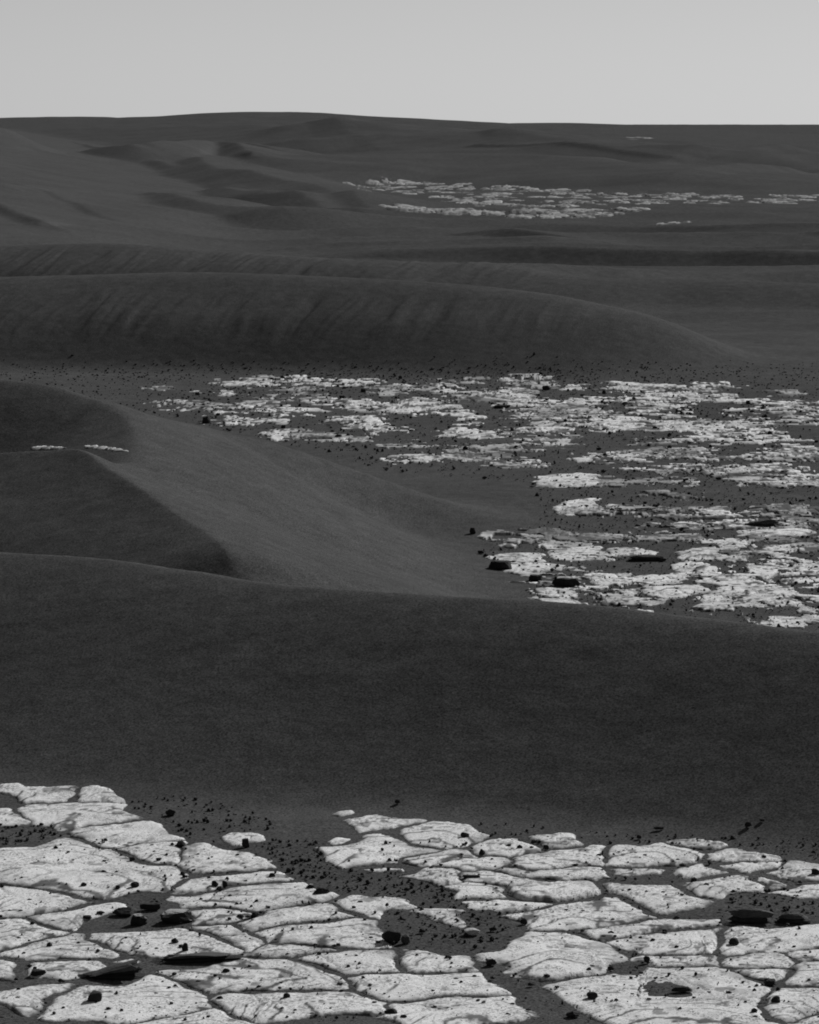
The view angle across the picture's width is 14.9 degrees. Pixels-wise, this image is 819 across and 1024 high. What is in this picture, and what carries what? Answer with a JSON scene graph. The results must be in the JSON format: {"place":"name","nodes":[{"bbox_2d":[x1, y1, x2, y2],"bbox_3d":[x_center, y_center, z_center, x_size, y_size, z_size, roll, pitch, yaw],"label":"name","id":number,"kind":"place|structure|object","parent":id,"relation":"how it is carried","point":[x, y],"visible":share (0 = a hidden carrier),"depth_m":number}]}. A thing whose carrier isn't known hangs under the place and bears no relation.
{"place":"outdoors","nodes":[
{"label":"outdoors","id":0,"kind":"place"},
{"bbox_2d":[0,379,695,781],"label":"crossing dune","id":1,"kind":"structure","parent":0,"point":[168,493],"depth_m":10.33},
{"bbox_2d":[32,446,65,450],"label":"rock slab","id":2,"kind":"object","parent":1,"relation":"on","point":[37,448],"visible":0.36,"depth_m":11.14},
{"bbox_2d":[85,445,127,451],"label":"rock slab","id":3,"kind":"object","parent":1,"relation":"on","point":[113,449],"visible":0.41,"depth_m":10.82},
{"bbox_2d":[488,560,511,569],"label":"rock","id":4,"kind":"object","parent":1,"relation":"on","point":[499,564],"visible":1,"depth_m":10.84},
{"bbox_2d":[0,124,818,1023],"bbox_3d":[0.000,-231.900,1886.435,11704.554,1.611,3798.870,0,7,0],"label":"sand floor","id":5,"kind":"structure","parent":0,"point":[540,1002],"depth_m":14.09},
{"bbox_2d":[0,960,15,980],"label":"rock slab","id":6,"kind":"object","parent":5,"relation":"on","point":[7,973],"visible":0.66,"depth_m":5.70},
{"bbox_2d":[0,808,30,826],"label":"rock slab","id":7,"kind":"object","parent":5,"relation":"on","point":[10,816],"visible":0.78,"depth_m":6.94},
{"bbox_2d":[0,918,69,949],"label":"rock slab","id":8,"kind":"object","parent":5,"relation":"on","point":[10,932],"visible":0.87,"depth_m":5.97},
{"bbox_2d":[0,983,74,1017],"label":"rock slab","id":9,"kind":"object","parent":5,"relation":"on","point":[31,997],"visible":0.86,"depth_m":5.52},
{"bbox_2d":[0,783,78,803],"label":"rock slab","id":10,"kind":"object","parent":5,"relation":"on","point":[21,794],"visible":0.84,"depth_m":7.20},
{"bbox_2d":[0,886,91,918],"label":"rock slab","id":11,"kind":"object","parent":5,"relation":"on","point":[14,899],"visible":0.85,"depth_m":6.20},
{"bbox_2d":[0,933,119,960],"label":"rock slab","id":12,"kind":"object","parent":5,"relation":"on","point":[65,944],"visible":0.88,"depth_m":5.83},
{"bbox_2d":[27,961,106,979],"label":"rock slab","id":13,"kind":"object","parent":5,"relation":"on","point":[54,969],"visible":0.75,"depth_m":5.71},
{"bbox_2d":[30,969,45,975],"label":"rock","id":14,"kind":"object","parent":13,"relation":"on","point":[36,972],"visible":1,"depth_m":5.67},
{"bbox_2d":[27,902,126,931],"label":"rock slab","id":15,"kind":"object","parent":5,"relation":"on","point":[71,920],"visible":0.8,"depth_m":6.09},
{"bbox_2d":[17,803,145,831],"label":"rock slab","id":16,"kind":"object","parent":5,"relation":"on","point":[65,816],"visible":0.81,"depth_m":6.98},
{"bbox_2d":[0,838,187,900],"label":"rock slab","id":17,"kind":"object","parent":5,"relation":"on","point":[51,872],"visible":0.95,"depth_m":6.44},
{"bbox_2d":[79,959,144,979],"bbox_3d":[-0.538,0.825,5.673,0.122,0.034,0.057,-1,7,-6],"label":"layered rock","id":18,"kind":"object","parent":5,"relation":"on","point":[130,969],"visible":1,"depth_m":5.66},
{"bbox_2d":[112,907,132,915],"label":"rock","id":19,"kind":"object","parent":5,"relation":"on","point":[124,911],"visible":1,"depth_m":6.10},
{"bbox_2d":[37,975,211,1023],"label":"rock slab","id":20,"kind":"object","parent":5,"relation":"on","point":[141,996],"visible":0.98,"depth_m":5.49},
{"bbox_2d":[88,991,101,1001],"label":"rock","id":21,"kind":"object","parent":20,"relation":"on","point":[94,996],"visible":1,"depth_m":5.50},
{"bbox_2d":[67,821,184,847],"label":"rock slab","id":22,"kind":"object","parent":5,"relation":"on","point":[135,833],"visible":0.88,"depth_m":6.78},
{"bbox_2d":[130,913,146,925],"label":"rock","id":23,"kind":"object","parent":5,"relation":"on","point":[139,919],"visible":1,"depth_m":6.03},
{"bbox_2d":[140,903,160,910],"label":"rock","id":24,"kind":"object","parent":5,"relation":"on","point":[150,906],"visible":1,"depth_m":6.14},
{"bbox_2d":[117,841,186,864],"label":"rock slab","id":25,"kind":"object","parent":5,"relation":"on","point":[161,849],"visible":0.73,"depth_m":6.61},
{"bbox_2d":[89,928,243,958],"bbox_3d":[-0.459,0.824,5.892,0.242,0.038,0.347,-5,9,-35],"label":"rock slab","id":26,"kind":"object","parent":5,"relation":"on","point":[195,942],"visible":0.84,"depth_m":5.89},
{"bbox_2d":[160,909,192,923],"bbox_3d":[-0.449,0.779,6.056,0.064,0.026,0.048,-1,7,-10],"label":"rock","id":27,"kind":"object","parent":5,"relation":"on","point":[177,916],"visible":1,"depth_m":6.04},
{"bbox_2d":[150,952,241,963],"bbox_3d":[-0.392,0.820,5.783,0.173,0.016,0.053,0,7,-2],"label":"layered rock","id":28,"kind":"object","parent":5,"relation":"on","point":[189,958],"visible":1,"depth_m":5.77},
{"bbox_2d":[141,1009,251,1023],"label":"rock slab","id":29,"kind":"object","parent":5,"relation":"on","point":[218,1016],"visible":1,"depth_m":5.39},
{"bbox_2d":[191,909,251,925],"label":"rock slab","id":30,"kind":"object","parent":5,"relation":"on","point":[219,916],"visible":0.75,"depth_m":6.08},
{"bbox_2d":[176,843,276,874],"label":"rock slab","id":31,"kind":"object","parent":5,"relation":"on","point":[219,861],"visible":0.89,"depth_m":6.52},
{"bbox_2d":[189,925,264,952],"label":"rock slab","id":32,"kind":"object","parent":5,"relation":"on","point":[240,940],"visible":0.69,"depth_m":5.93},
{"bbox_2d":[170,871,293,894],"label":"rock slab","id":33,"kind":"object","parent":5,"relation":"on","point":[194,886],"visible":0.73,"depth_m":6.36},
{"bbox_2d":[219,832,264,847],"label":"rock slab","id":34,"kind":"object","parent":5,"relation":"on","point":[232,839],"visible":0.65,"depth_m":6.73},
{"bbox_2d":[155,958,348,993],"bbox_3d":[-0.284,0.854,5.673,0.385,0.038,0.282,0,7,0],"label":"rock slab","id":35,"kind":"object","parent":5,"relation":"on","point":[272,974],"visible":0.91,"depth_m":5.66},
{"bbox_2d":[166,882,339,910],"bbox_3d":[-0.305,0.778,6.231,0.364,0.039,0.244,-3,8,-26],"label":"rock slab","id":36,"kind":"object","parent":5,"relation":"on","point":[273,896],"visible":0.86,"depth_m":6.22},
{"bbox_2d":[313,887,329,893],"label":"rock","id":37,"kind":"object","parent":36,"relation":"on","point":[319,890],"visible":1,"depth_m":6.24},
{"bbox_2d":[241,944,335,958],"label":"rock slab","id":38,"kind":"object","parent":5,"relation":"on","point":[272,951],"visible":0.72,"depth_m":5.82},
{"bbox_2d":[236,903,354,931],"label":"rock slab","id":39,"kind":"object","parent":5,"relation":"on","point":[303,914],"visible":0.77,"depth_m":6.07},
{"bbox_2d":[210,991,386,1023],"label":"rock slab","id":40,"kind":"object","parent":5,"relation":"on","point":[265,1008],"visible":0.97,"depth_m":5.48},
{"bbox_2d":[253,918,391,948],"bbox_3d":[-0.164,0.814,5.966,0.310,0.037,0.269,0,7,0],"label":"rock slab","id":41,"kind":"object","parent":5,"relation":"on","point":[344,933],"visible":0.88,"depth_m":5.94},
{"bbox_2d":[382,929,400,942],"bbox_3d":[-0.033,0.797,5.902,0.037,0.028,0.025,-3,8,-22],"label":"rock","id":42,"kind":"object","parent":41,"relation":"on","point":[389,935],"visible":1,"depth_m":5.89},
{"bbox_2d":[328,838,349,844],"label":"rock slab","id":43,"kind":"object","parent":5,"relation":"on","point":[335,841],"visible":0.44,"depth_m":6.71},
{"bbox_2d":[297,950,398,974],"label":"rock slab","id":44,"kind":"object","parent":5,"relation":"on","point":[372,961],"visible":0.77,"depth_m":5.77},
{"bbox_2d":[311,414,390,428],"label":"rock slab","id":45,"kind":"object","parent":5,"relation":"on","point":[371,419],"visible":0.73,"depth_m":16.17},
{"bbox_2d":[331,895,417,919],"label":"rock slab","id":46,"kind":"object","parent":5,"relation":"on","point":[370,905],"visible":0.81,"depth_m":6.16},
{"bbox_2d":[313,834,442,868],"bbox_3d":[-0.078,0.728,6.636,0.338,0.042,0.312,-5,9,-34],"label":"rock slab","id":47,"kind":"object","parent":5,"relation":"on","point":[366,851],"visible":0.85,"depth_m":6.61},
{"bbox_2d":[365,868,403,871],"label":"rock slab","id":48,"kind":"object","parent":5,"relation":"on","point":[385,870],"visible":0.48,"depth_m":6.45},
{"bbox_2d":[343,814,426,832],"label":"rock slab","id":49,"kind":"object","parent":5,"relation":"on","point":[375,822],"visible":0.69,"depth_m":6.89},
{"bbox_2d":[0,552,818,868],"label":"foreground dune","id":50,"kind":"structure","parent":5,"relation":"on","point":[616,726],"depth_m":7.45},
{"bbox_2d":[76,785,125,803],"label":"rock slab","id":51,"kind":"object","parent":50,"relation":"on","point":[93,794],"visible":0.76,"depth_m":7.17},
{"bbox_2d":[331,810,354,816],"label":"rock slab","id":52,"kind":"object","parent":50,"relation":"on","point":[343,813],"visible":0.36,"depth_m":6.99},
{"bbox_2d":[0,795,818,1020],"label":"gravel","id":53,"kind":"structure","parent":5,"relation":"on","point":[406,889],"depth_m":6.11},
{"bbox_2d":[1,351,818,629],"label":"rubble","id":54,"kind":"object","parent":5,"relation":"on","point":[580,467],"visible":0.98,"depth_m":15.51},
{"bbox_2d":[371,398,462,416],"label":"rock slab","id":55,"kind":"object","parent":5,"relation":"on","point":[405,407],"visible":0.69,"depth_m":17.01},
{"bbox_2d":[347,972,511,1001],"bbox_3d":[0.039,0.862,5.624,0.313,0.035,0.223,-1,7,-11],"label":"rock slab","id":56,"kind":"object","parent":5,"relation":"on","point":[418,987],"visible":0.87,"depth_m":5.61},
{"bbox_2d":[398,867,462,887],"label":"rock slab","id":57,"kind":"object","parent":5,"relation":"on","point":[434,877],"visible":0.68,"depth_m":6.40},
{"bbox_2d":[410,908,465,927],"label":"rock slab","id":58,"kind":"object","parent":5,"relation":"on","point":[448,916],"visible":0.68,"depth_m":6.09},
{"bbox_2d":[399,949,478,973],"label":"rock slab","id":59,"kind":"object","parent":5,"relation":"on","point":[423,962],"visible":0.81,"depth_m":5.75},
{"bbox_2d":[402,849,477,866],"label":"rock slab","id":60,"kind":"object","parent":5,"relation":"on","point":[442,857],"visible":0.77,"depth_m":6.56},
{"bbox_2d":[399,821,489,849],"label":"rock slab","id":61,"kind":"object","parent":5,"relation":"on","point":[439,835],"visible":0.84,"depth_m":6.77},
{"bbox_2d":[375,996,538,1023],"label":"rock slab","id":62,"kind":"object","parent":5,"relation":"on","point":[470,1010],"visible":1,"depth_m":5.44},
{"bbox_2d":[464,928,479,934],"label":"rock","id":63,"kind":"object","parent":5,"relation":"on","point":[472,931],"visible":1,"depth_m":5.95},
{"bbox_2d":[433,857,511,870],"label":"rock slab","id":64,"kind":"object","parent":5,"relation":"on","point":[467,864],"visible":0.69,"depth_m":6.50},
{"bbox_2d":[440,882,505,899],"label":"rock slab","id":65,"kind":"object","parent":5,"relation":"on","point":[478,891],"visible":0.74,"depth_m":6.29},
{"bbox_2d":[139,373,818,627],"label":"bedrock outcrop","id":66,"kind":"object","parent":5,"relation":"on","point":[555,538],"visible":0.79,"depth_m":14.29},
{"bbox_2d":[527,587,580,603],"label":"rock slab","id":67,"kind":"object","parent":66,"relation":"on","point":[566,594],"visible":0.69,"depth_m":10.20},
{"bbox_2d":[602,381,685,394],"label":"rock slab","id":68,"kind":"object","parent":66,"relation":"on","point":[646,386],"visible":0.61,"depth_m":18.31},
{"bbox_2d":[640,584,710,599],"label":"rock slab","id":69,"kind":"object","parent":66,"relation":"on","point":[682,591],"visible":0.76,"depth_m":10.31},
{"bbox_2d":[745,520,778,526],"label":"layered rock","id":70,"kind":"object","parent":66,"relation":"on","point":[767,523],"visible":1,"depth_m":11.98},
{"bbox_2d":[743,594,803,606],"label":"rock slab","id":71,"kind":"object","parent":66,"relation":"on","point":[792,601],"visible":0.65,"depth_m":10.12},
{"bbox_2d":[459,871,546,886],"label":"rock slab","id":72,"kind":"object","parent":5,"relation":"on","point":[493,878],"visible":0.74,"depth_m":6.38},
{"bbox_2d":[459,900,551,912],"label":"rock slab","id":73,"kind":"object","parent":5,"relation":"on","point":[511,906],"visible":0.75,"depth_m":6.17},
{"bbox_2d":[469,838,544,857],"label":"rock slab","id":74,"kind":"object","parent":5,"relation":"on","point":[495,848],"visible":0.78,"depth_m":6.65},
{"bbox_2d":[485,552,548,563],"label":"rock slab","id":75,"kind":"object","parent":5,"relation":"on","point":[521,557],"visible":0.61,"depth_m":11.14},
{"bbox_2d":[501,562,554,574],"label":"rock slab","id":76,"kind":"object","parent":5,"relation":"on","point":[516,569],"visible":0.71,"depth_m":10.86},
{"bbox_2d":[472,931,628,981],"bbox_3d":[0.260,0.834,5.817,0.324,0.042,0.374,0,7,0],"label":"rock slab","id":77,"kind":"object","parent":5,"relation":"on","point":[553,955],"visible":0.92,"depth_m":5.79},
{"bbox_2d":[494,867,612,880],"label":"rock slab","id":78,"kind":"object","parent":5,"relation":"on","point":[589,873],"visible":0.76,"depth_m":6.43},
{"bbox_2d":[507,881,600,902],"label":"rock slab","id":79,"kind":"object","parent":5,"relation":"on","point":[560,891],"visible":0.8,"depth_m":6.27},
{"bbox_2d":[527,832,583,849],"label":"rock slab","id":80,"kind":"object","parent":5,"relation":"on","point":[560,840],"visible":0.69,"depth_m":6.73},
{"bbox_2d":[510,845,605,870],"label":"rock slab","id":81,"kind":"object","parent":5,"relation":"on","point":[548,861],"visible":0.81,"depth_m":6.55},
{"bbox_2d":[530,473,600,487],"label":"rock slab","id":82,"kind":"object","parent":5,"relation":"on","point":[580,481],"visible":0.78,"depth_m":13.49},
{"bbox_2d":[552,578,579,586],"bbox_3d":[0.521,0.235,10.477,0.096,0.028,0.034,1,7,6],"label":"rock","id":83,"kind":"object","parent":5,"relation":"on","point":[570,582],"visible":1,"depth_m":10.47},
{"bbox_2d":[549,498,603,515],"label":"rock slab","id":84,"kind":"object","parent":5,"relation":"on","point":[590,503],"visible":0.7,"depth_m":12.61},
{"bbox_2d":[502,897,656,931],"bbox_3d":[0.328,0.799,6.115,0.357,0.041,0.231,-5,9,-35],"label":"rock slab","id":85,"kind":"object","parent":5,"relation":"on","point":[591,916],"visible":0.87,"depth_m":6.10},
{"bbox_2d":[343,137,818,225],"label":"distant outcrop","id":86,"kind":"object","parent":5,"relation":"on","point":[524,211],"visible":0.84,"depth_m":60.21},
{"bbox_2d":[615,573,636,582],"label":"rock slab","id":87,"kind":"object","parent":5,"relation":"on","point":[625,575],"visible":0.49,"depth_m":10.70},
{"bbox_2d":[611,868,663,876],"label":"rock slab","id":88,"kind":"object","parent":5,"relation":"on","point":[628,872],"visible":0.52,"depth_m":6.46},
{"bbox_2d":[625,554,666,560],"bbox_3d":[0.839,0.164,11.104,0.151,0.028,0.038,1,7,5],"label":"layered rock","id":89,"kind":"object","parent":5,"relation":"on","point":[645,557],"visible":1,"depth_m":11.09},
{"bbox_2d":[576,919,730,941],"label":"rock slab","id":90,"kind":"object","parent":5,"relation":"on","point":[641,928],"visible":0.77,"depth_m":6.02},
{"bbox_2d":[605,843,704,867],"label":"rock slab","id":91,"kind":"object","parent":5,"relation":"on","point":[661,854],"visible":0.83,"depth_m":6.60},
{"bbox_2d":[602,883,713,915],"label":"rock slab","id":92,"kind":"object","parent":5,"relation":"on","point":[652,900],"visible":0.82,"depth_m":6.25},
{"bbox_2d":[629,574,688,585],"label":"rock slab","id":93,"kind":"object","parent":5,"relation":"on","point":[653,578],"visible":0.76,"depth_m":10.60},
{"bbox_2d":[541,967,777,1023],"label":"rock slab","id":94,"kind":"object","parent":5,"relation":"on","point":[698,1009],"visible":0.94,"depth_m":5.53},
{"bbox_2d":[671,986,691,991],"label":"rock","id":95,"kind":"object","parent":94,"relation":"on","point":[681,989],"visible":1,"depth_m":5.58},
{"bbox_2d":[606,928,722,955],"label":"rock slab","id":96,"kind":"object","parent":5,"relation":"on","point":[693,943],"visible":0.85,"depth_m":5.90},
{"bbox_2d":[630,955,719,966],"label":"rock slab","id":97,"kind":"object","parent":5,"relation":"on","point":[696,961],"visible":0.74,"depth_m":5.78},
{"bbox_2d":[557,491,818,529],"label":"sand ripple","id":98,"kind":"object","parent":5,"relation":"on","point":[717,495],"visible":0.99,"depth_m":12.71},
{"bbox_2d":[665,838,727,850],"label":"rock slab","id":99,"kind":"object","parent":5,"relation":"on","point":[702,844],"visible":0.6,"depth_m":6.70},
{"bbox_2d":[672,864,727,878],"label":"rock slab","id":100,"kind":"object","parent":5,"relation":"on","point":[697,871],"visible":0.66,"depth_m":6.47},
{"bbox_2d":[683,875,764,899],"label":"rock slab","id":101,"kind":"object","parent":5,"relation":"on","point":[719,888],"visible":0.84,"depth_m":6.34},
{"bbox_2d":[706,848,781,861],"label":"rock slab","id":102,"kind":"object","parent":5,"relation":"on","point":[734,855],"visible":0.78,"depth_m":6.60},
{"bbox_2d":[727,906,773,923],"bbox_3d":[0.663,0.782,6.084,0.095,0.031,0.044,4,7,6],"label":"layered rock","id":103,"kind":"object","parent":5,"relation":"on","point":[744,915],"visible":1,"depth_m":6.07},
{"bbox_2d":[720,862,782,873],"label":"rock slab","id":104,"kind":"object","parent":5,"relation":"on","point":[743,867],"visible":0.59,"depth_m":6.52},
{"bbox_2d":[721,953,794,968],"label":"rock slab","id":105,"kind":"object","parent":5,"relation":"on","point":[766,960],"visible":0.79,"depth_m":5.77},
{"bbox_2d":[735,969,788,981],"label":"rock slab","id":106,"kind":"object","parent":5,"relation":"on","point":[763,974],"visible":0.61,"depth_m":5.69},
{"bbox_2d":[720,924,818,955],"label":"rock slab","id":107,"kind":"object","parent":5,"relation":"on","point":[786,939],"visible":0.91,"depth_m":5.94},
{"bbox_2d":[758,877,786,889],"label":"rock slab","id":108,"kind":"object","parent":5,"relation":"on","point":[775,885],"visible":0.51,"depth_m":6.38},
{"bbox_2d":[764,988,818,1022],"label":"rock slab","id":109,"kind":"object","parent":5,"relation":"on","point":[786,1011],"visible":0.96,"depth_m":5.49},
{"bbox_2d":[766,860,818,882],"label":"rock slab","id":110,"kind":"object","parent":5,"relation":"on","point":[801,869],"visible":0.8,"depth_m":6.47},
{"bbox_2d":[768,884,818,898],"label":"rock slab","id":111,"kind":"object","parent":5,"relation":"on","point":[810,892],"visible":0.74,"depth_m":6.31},
{"bbox_2d":[776,913,811,923],"bbox_3d":[0.745,0.786,6.078,0.070,0.020,0.029,1,7,10],"label":"layered rock","id":112,"kind":"object","parent":5,"relation":"on","point":[794,918],"visible":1,"depth_m":6.07},
{"bbox_2d":[784,962,818,986],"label":"rock slab","id":113,"kind":"object","parent":5,"relation":"on","point":[804,972],"visible":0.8,"depth_m":5.67},
{"bbox_2d":[788,949,818,961],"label":"rock slab","id":114,"kind":"object","parent":5,"relation":"on","point":[800,956],"visible":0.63,"depth_m":5.83},
{"bbox_2d":[794,1015,818,1023],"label":"rock slab","id":115,"kind":"object","parent":5,"relation":"on","point":[813,1020],"visible":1,"depth_m":5.39},
{"bbox_2d":[0,117,818,280],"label":"dune","id":116,"kind":"structure","parent":0,"point":[285,190],"depth_m":66.06},
{"bbox_2d":[0,272,818,384],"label":"dune","id":117,"kind":"structure","parent":0,"point":[104,322],"depth_m":19.81},
{"bbox_2d":[0,243,818,322],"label":"back dune","id":118,"kind":"structure","parent":0,"point":[755,296],"depth_m":26.50},
{"bbox_2d":[0,112,818,151],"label":"horizon hill","id":119,"kind":"structure","parent":0,"point":[699,136],"depth_m":140.50},
{"bbox_2d":[0,0,818,124],"label":"sky","id":120,"kind":"structure","parent":0,"point":[626,62]},
{"bbox_2d":[529,574,542,580],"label":"rock","id":121,"kind":"object","parent":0,"point":[534,577],"visible":1,"depth_m":10.58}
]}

